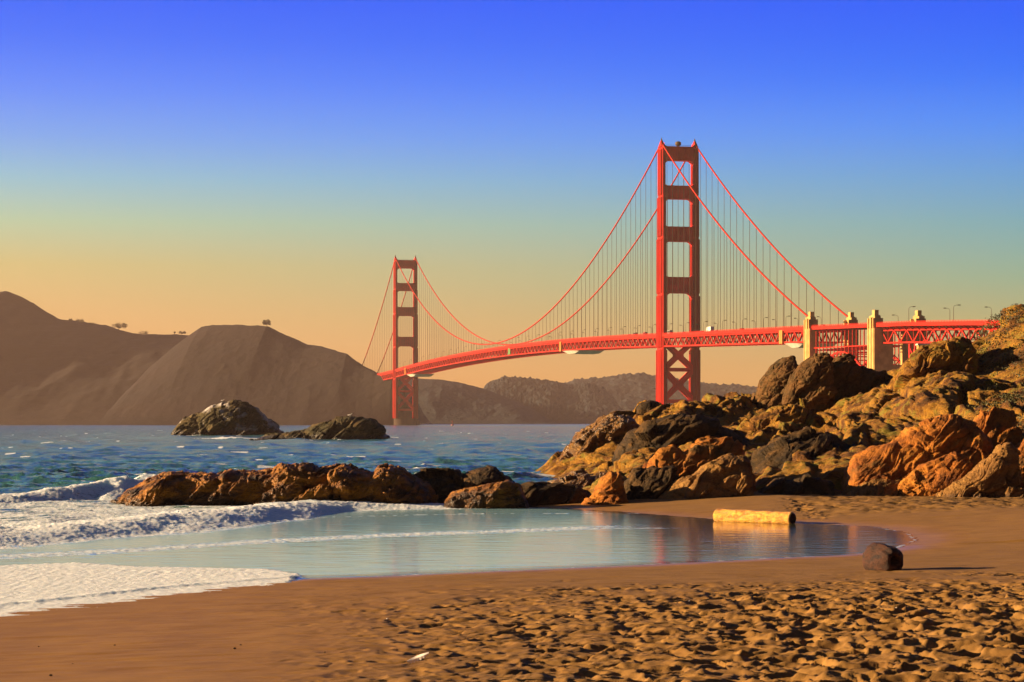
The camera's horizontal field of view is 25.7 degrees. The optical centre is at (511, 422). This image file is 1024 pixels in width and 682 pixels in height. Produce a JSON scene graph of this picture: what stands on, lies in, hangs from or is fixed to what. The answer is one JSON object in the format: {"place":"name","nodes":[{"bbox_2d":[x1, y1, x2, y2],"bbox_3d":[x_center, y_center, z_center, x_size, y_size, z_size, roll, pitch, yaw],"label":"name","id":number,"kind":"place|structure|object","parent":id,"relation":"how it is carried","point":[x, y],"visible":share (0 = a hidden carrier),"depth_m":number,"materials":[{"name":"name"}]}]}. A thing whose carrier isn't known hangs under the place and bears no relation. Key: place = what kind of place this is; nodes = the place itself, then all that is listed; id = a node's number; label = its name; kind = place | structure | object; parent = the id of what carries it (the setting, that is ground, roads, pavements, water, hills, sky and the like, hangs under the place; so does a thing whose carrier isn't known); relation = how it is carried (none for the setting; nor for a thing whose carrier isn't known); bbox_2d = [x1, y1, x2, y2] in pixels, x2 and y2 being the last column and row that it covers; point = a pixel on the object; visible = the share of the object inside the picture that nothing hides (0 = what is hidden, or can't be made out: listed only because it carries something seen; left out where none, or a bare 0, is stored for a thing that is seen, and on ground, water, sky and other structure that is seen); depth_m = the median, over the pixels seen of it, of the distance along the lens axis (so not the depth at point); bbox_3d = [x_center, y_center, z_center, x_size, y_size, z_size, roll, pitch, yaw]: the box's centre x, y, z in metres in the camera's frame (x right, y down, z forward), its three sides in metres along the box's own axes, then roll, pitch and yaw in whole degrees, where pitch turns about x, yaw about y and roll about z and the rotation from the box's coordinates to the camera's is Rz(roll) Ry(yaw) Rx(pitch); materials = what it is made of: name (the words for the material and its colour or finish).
{"place":"outdoors","nodes":[
{"label":"outdoors","id":0,"kind":"place"},
{"bbox_2d":[0,291,188,424],"bbox_3d":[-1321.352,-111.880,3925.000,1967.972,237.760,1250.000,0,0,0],"label":"hill","id":1,"kind":"structure","parent":0,"point":[54,370],"depth_m":3627.93,"materials":[{"name":"brown soil"}]},
{"bbox_2d":[112,323,126,330],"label":"tree","id":2,"kind":"object","parent":1,"relation":"on","point":[124,325],"visible":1,"depth_m":3931.12,"materials":[{"name":"brown plant"}]},
{"bbox_2d":[97,324,432,424],"bbox_3d":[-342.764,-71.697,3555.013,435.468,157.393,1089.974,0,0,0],"label":"hill","id":3,"kind":"structure","parent":0,"point":[276,376],"depth_m":3166.97,"materials":[{"name":"brown soil"}]},
{"bbox_2d":[262,319,270,324],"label":"tree","id":4,"kind":"object","parent":3,"relation":"on","point":[264,322],"visible":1,"depth_m":3476.44,"materials":[{"name":"brown plant"}]},
{"bbox_2d":[0,424,918,616],"bbox_3d":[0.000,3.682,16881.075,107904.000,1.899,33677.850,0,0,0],"label":"sea","id":5,"kind":"structure","parent":0,"point":[70,533],"depth_m":80.54,"materials":[{"name":"liquid"}]},
{"bbox_2d":[171,399,283,435],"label":"sea stack","id":6,"kind":"object","parent":5,"relation":"in","point":[235,417],"visible":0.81,"depth_m":594.38,"materials":[{"name":"grey stone"}]},
{"bbox_2d":[249,416,389,440],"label":"sea stack","id":7,"kind":"object","parent":5,"relation":"in","point":[350,427],"visible":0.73,"depth_m":439.45,"materials":[{"name":"stone"}]},
{"bbox_2d":[443,480,528,508],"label":"reef rock","id":8,"kind":"object","parent":5,"relation":"in","point":[507,494],"visible":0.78,"depth_m":100.46,"materials":[{"name":"brown stone"}]},
{"bbox_2d":[362,138,999,424],"bbox_3d":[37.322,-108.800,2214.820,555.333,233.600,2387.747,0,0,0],"label":"suspension bridge","id":9,"kind":"structure","parent":5,"relation":"in","point":[879,347],"depth_m":1780.89,"materials":[{"name":"orange paint"}]},
{"bbox_2d":[405,368,433,376],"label":"maintenance platform","id":10,"kind":"structure","parent":9,"relation":"hanging from","point":[420,375],"depth_m":2903.62,"materials":[{"name":"white metal"}]},
{"bbox_2d":[559,342,603,353],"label":"maintenance platform","id":11,"kind":"structure","parent":9,"relation":"hanging from","point":[581,351],"depth_m":2065.86,"materials":[{"name":"white metal"}]},
{"bbox_2d":[706,326,713,330],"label":"truck","id":12,"kind":"object","parent":9,"relation":"on","point":[710,328],"visible":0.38,"depth_m":1669.06,"materials":[{"name":"white paint"}]},
{"bbox_2d":[779,330,836,347],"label":"maintenance platform","id":13,"kind":"structure","parent":9,"relation":"hanging from","point":[791,345],"depth_m":1482.19,"materials":[{"name":"white metal"}]},
{"bbox_2d":[408,378,556,423],"bbox_3d":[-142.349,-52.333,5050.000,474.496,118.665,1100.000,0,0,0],"label":"hill","id":14,"kind":"structure","parent":0,"point":[443,402],"depth_m":4707.94,"materials":[{"name":"brown"}]},
{"bbox_2d":[0,488,1023,681],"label":"sand","id":15,"kind":"structure","parent":0,"point":[952,590],"depth_m":38.64,"materials":[{"name":"brown sand"}]},
{"bbox_2d":[110,462,438,506],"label":"reef rock","id":16,"kind":"object","parent":15,"relation":"on","point":[381,483],"visible":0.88,"depth_m":102.58,"materials":[{"name":"brown stone"}]},
{"bbox_2d":[407,652,428,662],"bbox_3d":[-1.222,3.067,29.283,0.284,0.151,0.067,0,0,4],"label":"bone fragment","id":17,"kind":"object","parent":15,"relation":"on","point":[417,657],"visible":1,"depth_m":29.27,"materials":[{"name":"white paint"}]},
{"bbox_2d":[413,465,514,502],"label":"reef rock","id":18,"kind":"object","parent":15,"relation":"on","point":[444,483],"visible":0.34,"depth_m":105.63,"materials":[{"name":"brown stone"}]},
{"bbox_2d":[521,481,590,505],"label":"reef rock","id":19,"kind":"object","parent":15,"relation":"on","point":[542,493],"visible":0.57,"depth_m":103.67,"materials":[{"name":"brown stone"}]},
{"bbox_2d":[581,471,628,504],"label":"boulder","id":20,"kind":"object","parent":15,"relation":"on","point":[609,489],"visible":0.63,"depth_m":102.12,"materials":[{"name":"orange stone"}]},
{"bbox_2d":[624,465,679,499],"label":"boulder","id":21,"kind":"object","parent":15,"relation":"on","point":[652,482],"visible":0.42,"depth_m":104.48,"materials":[{"name":"stone"}]},
{"bbox_2d":[650,453,754,498],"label":"boulder","id":22,"kind":"object","parent":15,"relation":"on","point":[728,475],"visible":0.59,"depth_m":102.69,"materials":[{"name":"beige stone"}]},
{"bbox_2d":[713,509,795,523],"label":"driftwood log","id":23,"kind":"object","parent":15,"relation":"on","point":[750,516],"visible":0.92,"depth_m":86.04,"materials":[{"name":"yellow wood"}]},
{"bbox_2d":[535,304,1023,494],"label":"headland","id":24,"kind":"structure","parent":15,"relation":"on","point":[881,414],"depth_m":144.09,"materials":[{"name":"brown stone"}]},
{"bbox_2d":[548,469,604,487],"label":"boulder","id":25,"kind":"object","parent":24,"relation":"on","point":[582,478],"visible":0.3,"depth_m":127.06,"materials":[{"name":"brown stone"}]},
{"bbox_2d":[559,412,638,461],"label":"boulder","id":26,"kind":"object","parent":24,"relation":"on","point":[599,431],"visible":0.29,"depth_m":155.67,"materials":[{"name":"brown stone"}]},
{"bbox_2d":[635,400,659,414],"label":"boulder","id":27,"kind":"object","parent":24,"relation":"on","point":[642,408],"visible":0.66,"depth_m":170.59,"materials":[{"name":"brown stone"}]},
{"bbox_2d":[608,413,749,468],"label":"boulder","id":28,"kind":"object","parent":24,"relation":"on","point":[677,429],"visible":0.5,"depth_m":135.66,"materials":[{"name":"brown stone"}]},
{"bbox_2d":[642,436,757,491],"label":"boulder","id":29,"kind":"object","parent":24,"relation":"on","point":[695,456],"visible":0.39,"depth_m":107.72,"materials":[{"name":"orange stone"}]},
{"bbox_2d":[751,355,797,408],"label":"boulder","id":30,"kind":"object","parent":24,"relation":"on","point":[773,381],"visible":0.72,"depth_m":171.98,"materials":[{"name":"brown stone"}]},
{"bbox_2d":[736,404,826,432],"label":"boulder","id":31,"kind":"object","parent":24,"relation":"on","point":[797,414],"visible":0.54,"depth_m":146.10,"materials":[{"name":"brown stone"}]},
{"bbox_2d":[750,426,850,473],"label":"boulder","id":32,"kind":"object","parent":24,"relation":"on","point":[777,452],"visible":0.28,"depth_m":116.77,"materials":[{"name":"brown stone"}]},
{"bbox_2d":[777,352,837,409],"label":"boulder","id":33,"kind":"object","parent":24,"relation":"on","point":[810,382],"visible":0.88,"depth_m":169.34,"materials":[{"name":"brown stone"}]},
{"bbox_2d":[832,353,892,402],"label":"boulder","id":34,"kind":"object","parent":24,"relation":"on","point":[851,376],"visible":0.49,"depth_m":172.41,"materials":[{"name":"brown stone"}]},
{"bbox_2d":[842,479,901,495],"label":"boulder","id":35,"kind":"object","parent":24,"relation":"on","point":[882,487],"visible":0.34,"depth_m":103.87,"materials":[{"name":"beige stone"}]},
{"bbox_2d":[887,336,980,391],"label":"boulder","id":36,"kind":"object","parent":24,"relation":"on","point":[956,353],"visible":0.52,"depth_m":157.37,"materials":[{"name":"brown stone"}]},
{"bbox_2d":[952,304,1023,428],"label":"ground cover","id":37,"kind":"object","parent":24,"relation":"on","point":[1012,395],"visible":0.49,"depth_m":157.84,"materials":[{"name":"green plant"}]},
{"bbox_2d":[973,406,1021,451],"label":"boulder","id":38,"kind":"object","parent":24,"relation":"on","point":[997,426],"visible":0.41,"depth_m":111.04,"materials":[{"name":"orange stone"}]},
{"bbox_2d":[757,473,842,494],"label":"boulder","id":39,"kind":"object","parent":15,"relation":"on","point":[805,484],"visible":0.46,"depth_m":104.70,"materials":[{"name":"brown stone"}]},
{"bbox_2d":[862,542,902,570],"bbox_3d":[8.901,3.282,53.832,0.764,0.779,1.088,0,0,-26],"label":"boulder","id":40,"kind":"object","parent":15,"relation":"on","point":[880,556],"visible":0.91,"depth_m":53.48,"materials":[{"name":"brown stone"}]},
{"bbox_2d":[840,414,992,491],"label":"boulder","id":41,"kind":"object","parent":15,"relation":"on","point":[904,453],"visible":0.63,"depth_m":106.28,"materials":[{"name":"orange stone"}]},
{"bbox_2d":[897,451,972,495],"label":"boulder","id":42,"kind":"object","parent":15,"relation":"on","point":[933,477],"visible":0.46,"depth_m":102.75,"materials":[{"name":"orange stone"}]},
{"bbox_2d":[936,442,1023,497],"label":"boulder","id":43,"kind":"object","parent":15,"relation":"on","point":[997,472],"visible":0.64,"depth_m":101.11,"materials":[{"name":"beige stone"}]},
{"bbox_2d":[1015,437,1023,487],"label":"boulder","id":44,"kind":"object","parent":15,"relation":"on","point":[1019,446],"visible":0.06,"depth_m":104.78,"materials":[{"name":"orange stone"}]},
{"bbox_2d":[0,0,1023,387],"label":"sky","id":45,"kind":"structure","parent":0,"point":[169,167],"materials":[{"name":"blue"}]},
{"bbox_2d":[483,375,623,423],"bbox_3d":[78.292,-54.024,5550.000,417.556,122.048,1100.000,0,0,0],"label":"hill","id":46,"kind":"structure","parent":0,"point":[574,403],"depth_m":5262.05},
{"bbox_2d":[565,372,756,410],"bbox_3d":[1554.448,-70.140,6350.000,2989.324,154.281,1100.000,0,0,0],"label":"hill","id":47,"kind":"structure","parent":0,"point":[629,391],"depth_m":6156.85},
{"bbox_2d":[915,343,929,348],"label":"building","id":48,"kind":"structure","parent":0,"point":[918,345],"depth_m":1146.50,"materials":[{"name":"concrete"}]}
]}

